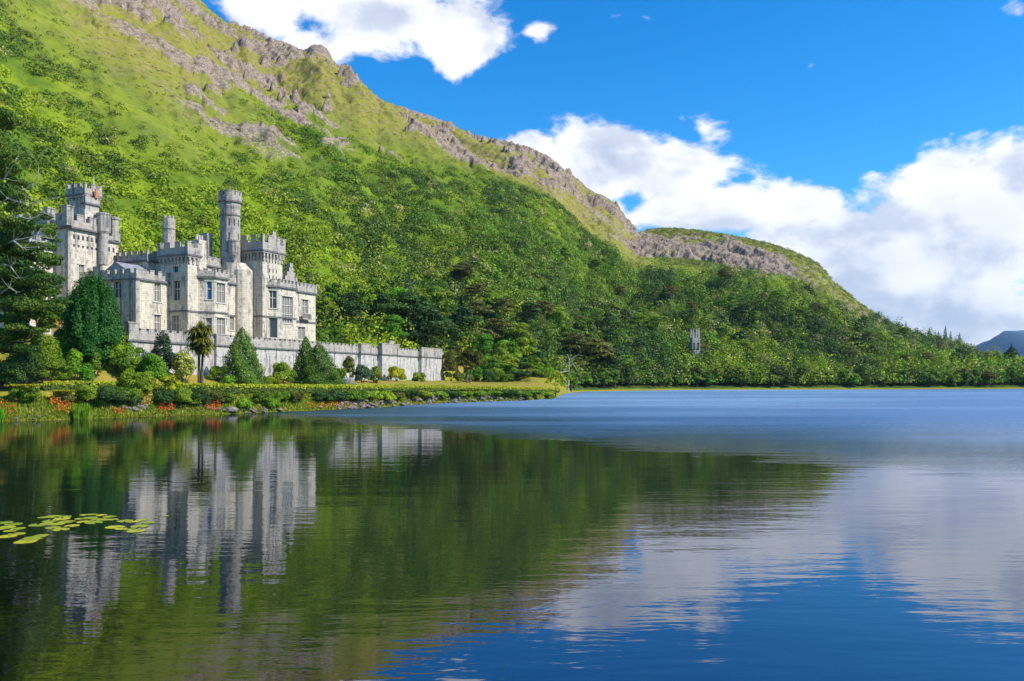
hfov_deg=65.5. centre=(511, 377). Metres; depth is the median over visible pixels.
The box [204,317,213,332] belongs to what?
window
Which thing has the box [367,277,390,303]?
broadleaf tree
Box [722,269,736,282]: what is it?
pine tree
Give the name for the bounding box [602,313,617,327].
pine tree
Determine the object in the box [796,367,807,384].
pine tree
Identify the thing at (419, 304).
broadleaf tree
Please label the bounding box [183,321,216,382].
cabbage tree
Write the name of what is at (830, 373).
broadleaf tree
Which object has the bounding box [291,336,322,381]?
cypress tree
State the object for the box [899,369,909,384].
broadleaf tree
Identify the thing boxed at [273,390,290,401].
bank bush
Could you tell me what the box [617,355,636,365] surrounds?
pine tree
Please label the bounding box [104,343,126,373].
shrub
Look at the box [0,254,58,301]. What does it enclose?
broadleaf tree
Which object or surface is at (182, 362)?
shrub
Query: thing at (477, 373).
shrub
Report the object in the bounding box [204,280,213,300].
window
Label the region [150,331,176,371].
shrub
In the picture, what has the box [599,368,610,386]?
broadleaf tree
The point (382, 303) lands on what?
broadleaf tree
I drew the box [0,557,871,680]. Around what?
lake bed
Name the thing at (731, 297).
broadleaf tree
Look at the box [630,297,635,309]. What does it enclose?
fir tree
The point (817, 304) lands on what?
pine tree
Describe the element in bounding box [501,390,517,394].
bank bush
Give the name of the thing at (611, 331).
pine tree
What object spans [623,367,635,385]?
broadleaf tree
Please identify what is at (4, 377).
shrub
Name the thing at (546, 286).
broadleaf tree
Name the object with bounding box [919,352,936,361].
pine tree
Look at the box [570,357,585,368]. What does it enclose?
pine tree
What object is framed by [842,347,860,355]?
pine tree
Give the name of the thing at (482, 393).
bank bush
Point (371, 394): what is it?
bank bush
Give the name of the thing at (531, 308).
pine tree
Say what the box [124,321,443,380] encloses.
terrace wall
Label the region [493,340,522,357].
broadleaf tree
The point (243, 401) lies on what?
bank bush
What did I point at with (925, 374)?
broadleaf tree
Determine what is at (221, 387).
hedge
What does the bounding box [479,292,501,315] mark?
broadleaf tree
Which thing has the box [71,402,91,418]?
reeds
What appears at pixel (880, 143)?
sky
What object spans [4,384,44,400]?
clipped bush
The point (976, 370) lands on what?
broadleaf tree
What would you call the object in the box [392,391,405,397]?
bank bush
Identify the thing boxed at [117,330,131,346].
shrub
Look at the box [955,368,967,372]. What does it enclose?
pine tree
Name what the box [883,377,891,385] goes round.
broadleaf tree
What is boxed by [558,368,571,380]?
shrub
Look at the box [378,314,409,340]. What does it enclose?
broadleaf tree
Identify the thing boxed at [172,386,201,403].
bank bush
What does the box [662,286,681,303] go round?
pine tree
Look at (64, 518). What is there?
lily pad
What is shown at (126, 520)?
lily pad
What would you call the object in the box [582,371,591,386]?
broadleaf tree
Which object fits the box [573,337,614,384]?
pine tree
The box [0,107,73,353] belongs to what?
pine tree
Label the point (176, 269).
window
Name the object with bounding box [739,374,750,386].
broadleaf tree
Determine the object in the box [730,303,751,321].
pine tree
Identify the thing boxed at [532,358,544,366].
broadleaf tree
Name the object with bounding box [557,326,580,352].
broadleaf tree
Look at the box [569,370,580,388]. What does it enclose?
broadleaf tree
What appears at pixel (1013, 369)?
broadleaf tree
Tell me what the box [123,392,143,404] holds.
bank bush
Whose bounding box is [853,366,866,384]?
pine tree
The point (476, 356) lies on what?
tree
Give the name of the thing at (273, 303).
window
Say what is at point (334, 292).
broadleaf tree
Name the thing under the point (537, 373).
shrub
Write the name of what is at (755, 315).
broadleaf tree
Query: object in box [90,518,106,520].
lily pad
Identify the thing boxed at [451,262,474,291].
pine tree
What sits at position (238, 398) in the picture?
rocks
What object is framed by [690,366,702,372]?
pine tree
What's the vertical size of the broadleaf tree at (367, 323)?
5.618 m
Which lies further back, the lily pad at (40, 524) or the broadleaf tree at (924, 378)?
the broadleaf tree at (924, 378)
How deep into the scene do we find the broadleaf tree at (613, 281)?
437.73 m
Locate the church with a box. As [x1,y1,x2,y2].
[690,328,699,357]
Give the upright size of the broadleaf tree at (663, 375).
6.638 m
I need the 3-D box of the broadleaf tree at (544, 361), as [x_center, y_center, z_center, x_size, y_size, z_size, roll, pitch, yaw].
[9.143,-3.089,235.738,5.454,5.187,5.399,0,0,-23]
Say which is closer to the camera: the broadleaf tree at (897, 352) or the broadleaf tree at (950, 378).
the broadleaf tree at (950, 378)
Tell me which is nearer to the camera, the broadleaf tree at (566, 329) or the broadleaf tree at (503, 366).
the broadleaf tree at (503, 366)
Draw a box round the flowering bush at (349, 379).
[340,377,355,384]
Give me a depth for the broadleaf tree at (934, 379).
338.44 m
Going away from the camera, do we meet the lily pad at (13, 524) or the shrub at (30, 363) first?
the lily pad at (13, 524)
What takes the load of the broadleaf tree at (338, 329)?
on the ground at (168, 26)
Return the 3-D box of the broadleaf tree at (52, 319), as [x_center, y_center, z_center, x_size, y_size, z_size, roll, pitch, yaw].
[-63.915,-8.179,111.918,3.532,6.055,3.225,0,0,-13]
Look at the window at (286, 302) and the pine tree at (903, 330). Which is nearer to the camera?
the window at (286, 302)
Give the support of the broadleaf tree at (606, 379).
on the ground at (168, 26)
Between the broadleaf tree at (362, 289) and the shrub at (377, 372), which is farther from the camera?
the broadleaf tree at (362, 289)
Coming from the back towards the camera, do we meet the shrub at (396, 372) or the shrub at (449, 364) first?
the shrub at (449, 364)
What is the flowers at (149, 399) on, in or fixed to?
on the ground at (168, 26)
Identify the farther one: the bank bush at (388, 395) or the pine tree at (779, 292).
the pine tree at (779, 292)
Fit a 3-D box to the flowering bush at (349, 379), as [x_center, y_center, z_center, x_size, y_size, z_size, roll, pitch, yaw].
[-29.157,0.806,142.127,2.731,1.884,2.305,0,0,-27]
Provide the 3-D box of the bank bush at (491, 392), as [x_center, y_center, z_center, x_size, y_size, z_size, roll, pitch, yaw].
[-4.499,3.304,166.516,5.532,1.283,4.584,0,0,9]
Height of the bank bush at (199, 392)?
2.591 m
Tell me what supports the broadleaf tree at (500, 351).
on the ground at (168, 26)
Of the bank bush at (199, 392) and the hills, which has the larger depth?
the hills
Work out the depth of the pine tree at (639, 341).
346.82 m
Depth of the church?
350.35 m
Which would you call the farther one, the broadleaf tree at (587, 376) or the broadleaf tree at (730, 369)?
the broadleaf tree at (730, 369)
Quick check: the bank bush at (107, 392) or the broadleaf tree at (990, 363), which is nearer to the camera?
the bank bush at (107, 392)
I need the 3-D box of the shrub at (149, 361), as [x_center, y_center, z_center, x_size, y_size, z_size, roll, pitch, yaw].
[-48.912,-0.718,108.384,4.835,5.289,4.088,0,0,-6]
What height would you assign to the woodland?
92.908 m
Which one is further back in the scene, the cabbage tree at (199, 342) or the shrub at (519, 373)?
the shrub at (519, 373)
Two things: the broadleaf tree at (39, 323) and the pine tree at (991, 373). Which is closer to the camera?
the broadleaf tree at (39, 323)
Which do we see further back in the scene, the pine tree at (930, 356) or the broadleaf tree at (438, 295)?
the pine tree at (930, 356)
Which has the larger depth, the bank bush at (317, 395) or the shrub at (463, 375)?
the shrub at (463, 375)
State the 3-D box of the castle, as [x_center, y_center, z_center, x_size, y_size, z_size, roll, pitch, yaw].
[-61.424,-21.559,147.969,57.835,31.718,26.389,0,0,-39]
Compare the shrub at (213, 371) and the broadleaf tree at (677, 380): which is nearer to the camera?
the shrub at (213, 371)
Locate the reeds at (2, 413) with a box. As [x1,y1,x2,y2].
[0,407,4,421]
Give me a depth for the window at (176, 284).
137.79 m
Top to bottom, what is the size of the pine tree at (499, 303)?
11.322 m
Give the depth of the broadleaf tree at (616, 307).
386.32 m
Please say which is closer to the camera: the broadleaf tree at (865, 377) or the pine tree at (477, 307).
the pine tree at (477, 307)
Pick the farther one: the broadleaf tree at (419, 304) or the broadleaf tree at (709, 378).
the broadleaf tree at (709, 378)
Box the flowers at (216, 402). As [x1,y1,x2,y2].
[159,399,220,411]
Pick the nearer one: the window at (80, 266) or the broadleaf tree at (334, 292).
the window at (80, 266)
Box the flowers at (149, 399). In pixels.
[141,391,152,404]
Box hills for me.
[973,330,1023,357]
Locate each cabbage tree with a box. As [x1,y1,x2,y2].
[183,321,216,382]
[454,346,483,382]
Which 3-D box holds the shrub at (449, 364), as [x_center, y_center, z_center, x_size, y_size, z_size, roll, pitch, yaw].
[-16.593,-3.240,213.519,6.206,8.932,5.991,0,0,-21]
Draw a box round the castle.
[0,181,317,341]
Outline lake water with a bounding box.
[0,389,1023,680]
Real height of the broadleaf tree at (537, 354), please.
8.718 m
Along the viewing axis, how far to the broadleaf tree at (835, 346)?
386.12 m
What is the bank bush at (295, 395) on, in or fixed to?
on the ground at (168, 26)
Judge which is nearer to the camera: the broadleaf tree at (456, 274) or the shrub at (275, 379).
the shrub at (275, 379)
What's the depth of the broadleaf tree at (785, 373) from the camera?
327.89 m
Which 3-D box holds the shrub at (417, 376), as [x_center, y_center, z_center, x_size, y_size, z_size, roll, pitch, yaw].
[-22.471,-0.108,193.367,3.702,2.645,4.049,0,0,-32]
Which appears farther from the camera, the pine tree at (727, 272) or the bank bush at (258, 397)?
the pine tree at (727, 272)
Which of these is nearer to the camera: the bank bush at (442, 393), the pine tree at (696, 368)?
the bank bush at (442, 393)
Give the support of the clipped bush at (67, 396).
on the ground at (168, 26)
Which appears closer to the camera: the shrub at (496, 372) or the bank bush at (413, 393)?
the bank bush at (413, 393)
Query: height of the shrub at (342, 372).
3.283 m
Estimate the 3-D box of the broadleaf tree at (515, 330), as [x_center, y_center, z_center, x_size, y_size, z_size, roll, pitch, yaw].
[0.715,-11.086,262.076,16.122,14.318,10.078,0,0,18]
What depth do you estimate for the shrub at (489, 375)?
213.01 m
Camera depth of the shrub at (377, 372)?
163.72 m
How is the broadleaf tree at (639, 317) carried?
on the ground at (168, 26)
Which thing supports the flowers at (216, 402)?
on the ground at (168, 26)
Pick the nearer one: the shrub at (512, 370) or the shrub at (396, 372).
the shrub at (396, 372)
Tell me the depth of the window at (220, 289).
141.20 m
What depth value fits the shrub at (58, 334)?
106.64 m
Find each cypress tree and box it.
[217,326,271,383]
[290,342,347,384]
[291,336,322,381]
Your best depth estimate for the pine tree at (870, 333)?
394.63 m
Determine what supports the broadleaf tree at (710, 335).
on the ground at (168, 26)
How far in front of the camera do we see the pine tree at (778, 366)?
334.08 m
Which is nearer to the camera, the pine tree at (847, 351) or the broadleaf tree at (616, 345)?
the broadleaf tree at (616, 345)
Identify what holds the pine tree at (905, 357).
on the ground at (168, 26)
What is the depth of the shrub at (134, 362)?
107.00 m
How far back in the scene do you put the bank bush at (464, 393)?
157.95 m
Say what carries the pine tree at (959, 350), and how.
on the ground at (168, 26)
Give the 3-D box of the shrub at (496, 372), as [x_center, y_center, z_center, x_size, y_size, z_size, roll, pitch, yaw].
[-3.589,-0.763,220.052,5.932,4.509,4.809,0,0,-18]
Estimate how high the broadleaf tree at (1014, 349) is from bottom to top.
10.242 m
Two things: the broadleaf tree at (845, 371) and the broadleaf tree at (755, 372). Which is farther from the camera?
the broadleaf tree at (845, 371)
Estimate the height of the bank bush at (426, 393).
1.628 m
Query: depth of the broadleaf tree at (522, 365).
227.19 m
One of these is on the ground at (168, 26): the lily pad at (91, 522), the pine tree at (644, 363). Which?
the pine tree at (644, 363)
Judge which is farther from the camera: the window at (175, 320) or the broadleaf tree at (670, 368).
the broadleaf tree at (670, 368)
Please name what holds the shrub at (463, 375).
on the ground at (168, 26)
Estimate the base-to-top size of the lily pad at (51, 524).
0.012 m
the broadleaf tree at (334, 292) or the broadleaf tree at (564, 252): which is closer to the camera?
the broadleaf tree at (334, 292)
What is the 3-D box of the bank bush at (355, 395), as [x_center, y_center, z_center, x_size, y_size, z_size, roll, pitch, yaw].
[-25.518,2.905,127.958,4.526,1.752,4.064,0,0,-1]
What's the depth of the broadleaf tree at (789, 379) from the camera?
326.42 m
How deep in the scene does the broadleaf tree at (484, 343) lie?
248.29 m
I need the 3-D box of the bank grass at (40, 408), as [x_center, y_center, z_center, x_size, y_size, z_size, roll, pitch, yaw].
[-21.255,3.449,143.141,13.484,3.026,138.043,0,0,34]
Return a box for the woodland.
[0,188,1023,387]
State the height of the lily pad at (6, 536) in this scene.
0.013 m
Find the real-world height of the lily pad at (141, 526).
0.014 m
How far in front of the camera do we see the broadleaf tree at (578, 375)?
258.54 m
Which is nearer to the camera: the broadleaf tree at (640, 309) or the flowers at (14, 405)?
the flowers at (14, 405)
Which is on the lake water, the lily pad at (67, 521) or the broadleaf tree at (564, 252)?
the lily pad at (67, 521)
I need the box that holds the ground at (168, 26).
[0,0,1023,420]
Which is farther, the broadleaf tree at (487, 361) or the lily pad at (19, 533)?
the broadleaf tree at (487, 361)
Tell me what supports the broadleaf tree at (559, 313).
on the ground at (168, 26)
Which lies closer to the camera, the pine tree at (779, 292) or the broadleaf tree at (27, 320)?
the broadleaf tree at (27, 320)
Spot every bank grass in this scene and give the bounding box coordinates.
[0,390,556,420]
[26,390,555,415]
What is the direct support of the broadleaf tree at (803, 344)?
on the ground at (168, 26)
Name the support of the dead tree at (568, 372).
on the ground at (168, 26)
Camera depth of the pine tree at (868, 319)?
413.24 m
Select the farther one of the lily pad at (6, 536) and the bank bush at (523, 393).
the bank bush at (523, 393)
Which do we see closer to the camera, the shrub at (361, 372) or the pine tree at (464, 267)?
the shrub at (361, 372)
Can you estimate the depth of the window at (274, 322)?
151.74 m
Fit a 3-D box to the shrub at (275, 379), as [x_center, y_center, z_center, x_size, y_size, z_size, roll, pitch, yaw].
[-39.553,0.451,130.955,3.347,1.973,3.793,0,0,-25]
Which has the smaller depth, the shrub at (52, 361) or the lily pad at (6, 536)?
the lily pad at (6, 536)
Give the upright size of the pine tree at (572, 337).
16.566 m
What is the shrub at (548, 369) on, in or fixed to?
on the ground at (168, 26)
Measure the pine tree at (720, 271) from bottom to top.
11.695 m
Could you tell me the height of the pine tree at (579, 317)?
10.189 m
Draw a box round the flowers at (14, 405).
[1,399,17,414]
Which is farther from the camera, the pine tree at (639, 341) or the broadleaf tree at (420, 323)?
the pine tree at (639, 341)
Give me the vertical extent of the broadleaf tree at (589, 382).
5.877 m
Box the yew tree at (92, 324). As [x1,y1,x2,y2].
[60,268,124,366]
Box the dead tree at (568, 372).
[565,355,576,392]
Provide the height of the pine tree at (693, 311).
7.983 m
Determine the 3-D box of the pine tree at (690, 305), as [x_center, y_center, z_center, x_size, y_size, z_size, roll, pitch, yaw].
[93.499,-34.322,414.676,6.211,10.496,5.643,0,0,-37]
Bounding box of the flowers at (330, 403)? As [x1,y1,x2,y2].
[306,400,353,407]
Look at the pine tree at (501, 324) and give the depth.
259.94 m
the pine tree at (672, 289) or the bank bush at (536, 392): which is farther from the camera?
the pine tree at (672, 289)
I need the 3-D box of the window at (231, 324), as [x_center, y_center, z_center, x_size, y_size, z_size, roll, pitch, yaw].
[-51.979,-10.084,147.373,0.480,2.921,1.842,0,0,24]
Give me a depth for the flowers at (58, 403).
94.28 m
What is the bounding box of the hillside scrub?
[0,0,1023,366]
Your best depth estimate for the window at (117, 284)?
134.01 m
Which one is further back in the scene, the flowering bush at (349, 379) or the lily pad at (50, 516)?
the flowering bush at (349, 379)
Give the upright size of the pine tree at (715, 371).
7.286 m
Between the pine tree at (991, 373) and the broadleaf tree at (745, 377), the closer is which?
the broadleaf tree at (745, 377)
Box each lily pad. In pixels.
[0,534,16,537]
[4,523,22,525]
[7,532,25,534]
[10,527,25,529]
[13,539,37,543]
[20,537,40,540]
[28,523,46,526]
[44,515,61,517]
[48,523,64,525]
[52,528,69,530]
[54,517,69,519]
[58,520,73,522]
[85,521,102,523]
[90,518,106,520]
[105,525,124,528]
[117,519,132,522]
[126,529,145,532]
[130,524,148,527]
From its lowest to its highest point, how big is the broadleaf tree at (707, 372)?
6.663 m
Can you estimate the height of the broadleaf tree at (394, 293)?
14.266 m
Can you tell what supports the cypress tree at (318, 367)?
on the ground at (168, 26)
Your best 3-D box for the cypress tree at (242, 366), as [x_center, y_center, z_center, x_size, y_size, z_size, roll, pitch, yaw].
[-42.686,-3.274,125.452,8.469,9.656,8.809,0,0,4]
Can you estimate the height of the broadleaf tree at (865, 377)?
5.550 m
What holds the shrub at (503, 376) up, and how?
on the ground at (168, 26)
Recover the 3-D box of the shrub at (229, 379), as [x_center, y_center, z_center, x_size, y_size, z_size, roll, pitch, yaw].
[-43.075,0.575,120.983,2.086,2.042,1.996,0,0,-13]
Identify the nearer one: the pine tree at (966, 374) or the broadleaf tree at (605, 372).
the broadleaf tree at (605, 372)
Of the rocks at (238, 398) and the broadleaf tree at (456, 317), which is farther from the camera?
the broadleaf tree at (456, 317)
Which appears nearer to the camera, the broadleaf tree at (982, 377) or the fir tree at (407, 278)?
the fir tree at (407, 278)
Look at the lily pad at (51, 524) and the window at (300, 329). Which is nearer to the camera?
the lily pad at (51, 524)
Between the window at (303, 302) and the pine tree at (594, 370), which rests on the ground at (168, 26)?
the pine tree at (594, 370)
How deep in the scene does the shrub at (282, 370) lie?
134.66 m
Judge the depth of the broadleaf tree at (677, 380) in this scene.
314.88 m
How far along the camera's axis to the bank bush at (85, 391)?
96.72 m
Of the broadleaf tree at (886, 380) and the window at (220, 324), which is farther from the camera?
the broadleaf tree at (886, 380)
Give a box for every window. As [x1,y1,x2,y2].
[77,263,85,279]
[113,280,122,298]
[152,313,162,331]
[153,282,162,302]
[170,314,180,332]
[171,265,179,273]
[172,279,181,301]
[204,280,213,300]
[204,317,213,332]
[215,281,226,303]
[215,316,226,333]
[228,315,235,330]
[267,289,278,308]
[267,317,278,338]
[281,295,293,324]
[297,325,306,339]
[301,298,309,315]
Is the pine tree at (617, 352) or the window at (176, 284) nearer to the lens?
the window at (176, 284)
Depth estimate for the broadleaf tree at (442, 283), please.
293.35 m
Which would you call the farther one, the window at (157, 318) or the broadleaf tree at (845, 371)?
the broadleaf tree at (845, 371)
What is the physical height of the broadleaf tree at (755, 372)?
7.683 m
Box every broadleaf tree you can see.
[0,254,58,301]
[2,309,30,340]
[19,296,49,334]
[42,300,65,328]
[316,297,336,320]
[322,282,344,303]
[330,322,348,336]
[332,291,369,329]
[350,283,376,313]
[360,318,374,332]
[363,292,398,321]
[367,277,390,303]
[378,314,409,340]
[387,287,415,319]
[391,290,445,328]
[401,307,453,347]
[425,285,454,312]
[438,281,447,288]
[438,317,463,349]
[445,305,480,341]
[445,340,461,354]
[448,270,468,282]
[471,333,496,356]
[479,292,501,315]
[479,356,502,381]
[487,291,501,312]
[490,360,510,371]
[491,347,508,360]
[492,322,538,357]
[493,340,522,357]
[500,355,519,372]
[510,337,537,361]
[511,357,527,370]
[522,344,544,367]
[522,356,537,369]
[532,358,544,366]
[540,359,550,367]
[541,284,549,294]
[546,307,569,328]
[557,246,572,261]
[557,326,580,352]
[563,318,602,357]
[566,367,581,388]
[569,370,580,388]
[570,374,578,390]
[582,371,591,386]
[584,372,592,387]
[592,374,603,386]
[595,372,612,387]
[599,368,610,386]
[608,369,624,387]
[610,279,616,286]
[610,303,623,312]
[612,343,630,365]
[617,308,631,317]
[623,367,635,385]
[625,312,649,328]
[635,307,646,315]
[653,370,666,385]
[658,288,671,303]
[664,374,673,386]
[666,367,681,383]
[672,375,682,386]
[691,373,705,385]
[700,270,707,278]
[700,371,713,386]
[702,334,712,340]
[703,373,715,382]
[705,331,717,342]
[724,366,733,384]
[727,295,736,302]
[729,366,749,385]
[730,330,748,341]
[734,339,752,351]
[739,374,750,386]
[747,368,761,385]
[749,311,761,320]
[769,375,778,386]
[779,371,787,385]
[784,375,794,386]
[793,306,803,312]
[796,341,806,351]
[823,370,835,384]
[827,343,841,354]
[841,370,849,384]
[850,374,863,386]
[862,372,871,382]
[865,344,880,355]
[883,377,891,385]
[890,351,902,357]
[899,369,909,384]
[910,369,922,384]
[919,372,933,385]
[920,372,931,385]
[927,374,938,386]
[947,375,953,385]
[951,375,962,386]
[969,368,980,383]
[977,371,988,384]
[981,360,996,368]
[1003,347,1018,358]
[1006,366,1023,384]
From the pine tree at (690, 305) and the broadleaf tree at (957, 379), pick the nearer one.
the broadleaf tree at (957, 379)
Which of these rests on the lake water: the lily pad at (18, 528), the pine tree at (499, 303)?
the lily pad at (18, 528)
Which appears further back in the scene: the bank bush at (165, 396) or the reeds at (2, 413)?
the bank bush at (165, 396)
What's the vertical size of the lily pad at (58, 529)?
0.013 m
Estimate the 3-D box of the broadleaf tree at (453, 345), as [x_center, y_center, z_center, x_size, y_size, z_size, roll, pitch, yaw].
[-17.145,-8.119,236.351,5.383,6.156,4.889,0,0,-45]
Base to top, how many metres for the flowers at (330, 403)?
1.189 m
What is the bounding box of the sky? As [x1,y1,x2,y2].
[201,0,1023,345]
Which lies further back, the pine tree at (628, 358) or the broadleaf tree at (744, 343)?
the broadleaf tree at (744, 343)
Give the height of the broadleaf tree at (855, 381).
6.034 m
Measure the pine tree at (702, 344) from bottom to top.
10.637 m
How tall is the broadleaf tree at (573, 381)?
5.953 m
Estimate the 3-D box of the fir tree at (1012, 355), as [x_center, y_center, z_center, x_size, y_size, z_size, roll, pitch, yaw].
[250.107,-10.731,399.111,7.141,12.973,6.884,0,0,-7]
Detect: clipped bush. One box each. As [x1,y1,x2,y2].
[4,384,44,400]
[51,390,77,403]
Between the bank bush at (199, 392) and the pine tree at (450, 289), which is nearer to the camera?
the bank bush at (199, 392)
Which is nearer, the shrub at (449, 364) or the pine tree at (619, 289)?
the shrub at (449, 364)
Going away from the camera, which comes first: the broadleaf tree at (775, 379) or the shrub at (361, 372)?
the shrub at (361, 372)
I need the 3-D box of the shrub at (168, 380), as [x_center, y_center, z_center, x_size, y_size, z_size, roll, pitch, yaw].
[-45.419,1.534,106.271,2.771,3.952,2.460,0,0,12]
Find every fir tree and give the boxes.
[403,270,413,295]
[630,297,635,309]
[1007,343,1015,361]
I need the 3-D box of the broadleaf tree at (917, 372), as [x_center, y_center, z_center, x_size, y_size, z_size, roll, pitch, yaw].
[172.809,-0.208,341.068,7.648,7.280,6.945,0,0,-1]
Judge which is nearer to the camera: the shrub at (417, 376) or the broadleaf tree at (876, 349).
the shrub at (417, 376)
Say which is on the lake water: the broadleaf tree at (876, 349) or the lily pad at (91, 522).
the lily pad at (91, 522)
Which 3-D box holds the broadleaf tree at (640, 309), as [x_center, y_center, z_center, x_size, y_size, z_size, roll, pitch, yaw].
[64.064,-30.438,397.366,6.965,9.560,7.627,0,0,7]
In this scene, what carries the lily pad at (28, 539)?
on the lake water
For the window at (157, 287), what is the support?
in the castle
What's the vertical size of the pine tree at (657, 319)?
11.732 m
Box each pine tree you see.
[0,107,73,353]
[441,288,455,311]
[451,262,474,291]
[463,283,486,300]
[466,301,494,332]
[483,318,513,348]
[490,298,516,317]
[516,301,541,324]
[535,300,554,323]
[552,332,592,356]
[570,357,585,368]
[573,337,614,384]
[574,316,586,321]
[581,347,621,369]
[588,369,597,385]
[590,258,603,271]
[594,347,625,370]
[601,328,622,340]
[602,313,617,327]
[613,286,625,300]
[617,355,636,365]
[634,338,648,353]
[639,358,654,369]
[646,315,669,329]
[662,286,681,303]
[685,302,696,320]
[685,341,707,350]
[688,310,699,319]
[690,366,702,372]
[690,366,706,384]
[710,368,718,384]
[716,267,734,281]
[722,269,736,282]
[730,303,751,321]
[750,364,766,384]
[769,365,785,383]
[770,289,787,307]
[773,370,783,384]
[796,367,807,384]
[808,302,823,312]
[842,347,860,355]
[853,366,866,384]
[858,316,872,323]
[860,331,875,344]
[893,327,911,341]
[896,354,912,362]
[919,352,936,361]
[952,348,969,357]
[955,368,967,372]
[961,372,972,378]
[983,371,997,386]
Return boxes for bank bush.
[74,384,105,404]
[86,385,127,404]
[109,386,134,404]
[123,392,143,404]
[153,388,182,404]
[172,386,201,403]
[190,388,211,404]
[204,389,224,403]
[219,393,235,402]
[236,397,252,407]
[252,391,273,402]
[261,397,281,407]
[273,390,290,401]
[288,390,304,400]
[312,390,333,400]
[324,390,348,400]
[347,390,367,399]
[360,391,377,398]
[373,390,396,399]
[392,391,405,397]
[403,391,421,396]
[418,390,436,397]
[432,391,448,396]
[444,390,461,395]
[461,391,472,395]
[471,391,487,395]
[485,390,502,394]
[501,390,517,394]
[514,391,532,395]
[527,391,543,394]
[541,391,554,395]
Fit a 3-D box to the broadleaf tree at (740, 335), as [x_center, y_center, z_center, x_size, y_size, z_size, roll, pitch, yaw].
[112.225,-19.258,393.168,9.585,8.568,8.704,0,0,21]
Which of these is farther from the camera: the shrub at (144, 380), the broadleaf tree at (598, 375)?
the broadleaf tree at (598, 375)
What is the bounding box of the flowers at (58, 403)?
[50,392,74,412]
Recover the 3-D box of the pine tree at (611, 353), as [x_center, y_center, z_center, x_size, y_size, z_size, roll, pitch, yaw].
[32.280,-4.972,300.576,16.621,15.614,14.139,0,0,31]
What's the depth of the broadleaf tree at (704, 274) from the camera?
480.59 m
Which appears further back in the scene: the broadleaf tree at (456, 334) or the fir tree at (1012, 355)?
the fir tree at (1012, 355)
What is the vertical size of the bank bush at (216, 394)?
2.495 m
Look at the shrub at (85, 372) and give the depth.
100.45 m
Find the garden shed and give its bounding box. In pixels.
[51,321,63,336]
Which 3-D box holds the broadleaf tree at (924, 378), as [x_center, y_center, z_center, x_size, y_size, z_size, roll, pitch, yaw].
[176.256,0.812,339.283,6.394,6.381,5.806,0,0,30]
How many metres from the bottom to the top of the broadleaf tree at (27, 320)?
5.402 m
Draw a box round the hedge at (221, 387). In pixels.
[43,380,559,392]
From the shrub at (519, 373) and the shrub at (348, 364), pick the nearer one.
the shrub at (348, 364)
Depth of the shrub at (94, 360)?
104.73 m
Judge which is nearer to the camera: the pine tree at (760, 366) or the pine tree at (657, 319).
the pine tree at (760, 366)
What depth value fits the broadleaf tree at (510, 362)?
224.78 m
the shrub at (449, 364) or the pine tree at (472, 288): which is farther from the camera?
the pine tree at (472, 288)
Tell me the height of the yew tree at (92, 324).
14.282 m
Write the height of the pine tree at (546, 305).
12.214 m
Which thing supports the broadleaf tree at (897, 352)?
on the ground at (168, 26)
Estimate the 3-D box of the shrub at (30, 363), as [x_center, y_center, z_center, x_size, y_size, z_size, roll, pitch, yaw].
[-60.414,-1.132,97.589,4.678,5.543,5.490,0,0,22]
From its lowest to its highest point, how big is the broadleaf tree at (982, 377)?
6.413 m
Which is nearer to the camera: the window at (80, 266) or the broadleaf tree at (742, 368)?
the window at (80, 266)
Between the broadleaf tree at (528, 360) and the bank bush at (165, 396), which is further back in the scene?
the broadleaf tree at (528, 360)
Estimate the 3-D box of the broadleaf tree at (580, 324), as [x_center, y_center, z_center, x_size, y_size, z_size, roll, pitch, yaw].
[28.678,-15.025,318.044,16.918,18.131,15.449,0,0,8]
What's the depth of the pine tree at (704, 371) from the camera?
320.80 m
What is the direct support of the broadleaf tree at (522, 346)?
on the ground at (168, 26)
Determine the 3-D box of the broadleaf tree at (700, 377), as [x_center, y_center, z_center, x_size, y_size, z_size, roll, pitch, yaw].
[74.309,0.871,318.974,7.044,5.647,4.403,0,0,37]
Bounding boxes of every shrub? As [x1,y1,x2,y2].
[0,347,44,387]
[0,359,14,389]
[26,334,67,380]
[52,326,73,360]
[63,348,83,380]
[78,363,96,381]
[86,351,104,377]
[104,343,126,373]
[116,343,144,373]
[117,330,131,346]
[119,371,155,397]
[136,353,172,381]
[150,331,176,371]
[161,375,181,390]
[170,349,196,382]
[207,366,225,380]
[222,375,235,383]
[262,374,281,383]
[272,362,297,382]
[332,368,346,381]
[342,355,354,377]
[351,364,373,382]
[368,366,382,382]
[386,366,406,380]
[411,372,425,381]
[441,349,460,380]
[453,373,473,381]
[467,367,483,380]
[481,369,497,381]
[488,367,504,381]
[499,373,514,381]
[505,367,526,377]
[514,370,531,377]
[531,369,547,377]
[537,366,556,375]
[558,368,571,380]
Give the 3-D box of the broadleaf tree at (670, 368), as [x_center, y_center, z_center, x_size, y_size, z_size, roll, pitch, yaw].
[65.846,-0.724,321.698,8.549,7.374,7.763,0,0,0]
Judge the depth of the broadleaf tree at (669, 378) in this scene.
310.87 m
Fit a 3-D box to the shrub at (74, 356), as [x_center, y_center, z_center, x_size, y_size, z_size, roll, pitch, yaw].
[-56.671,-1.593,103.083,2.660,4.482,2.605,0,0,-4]

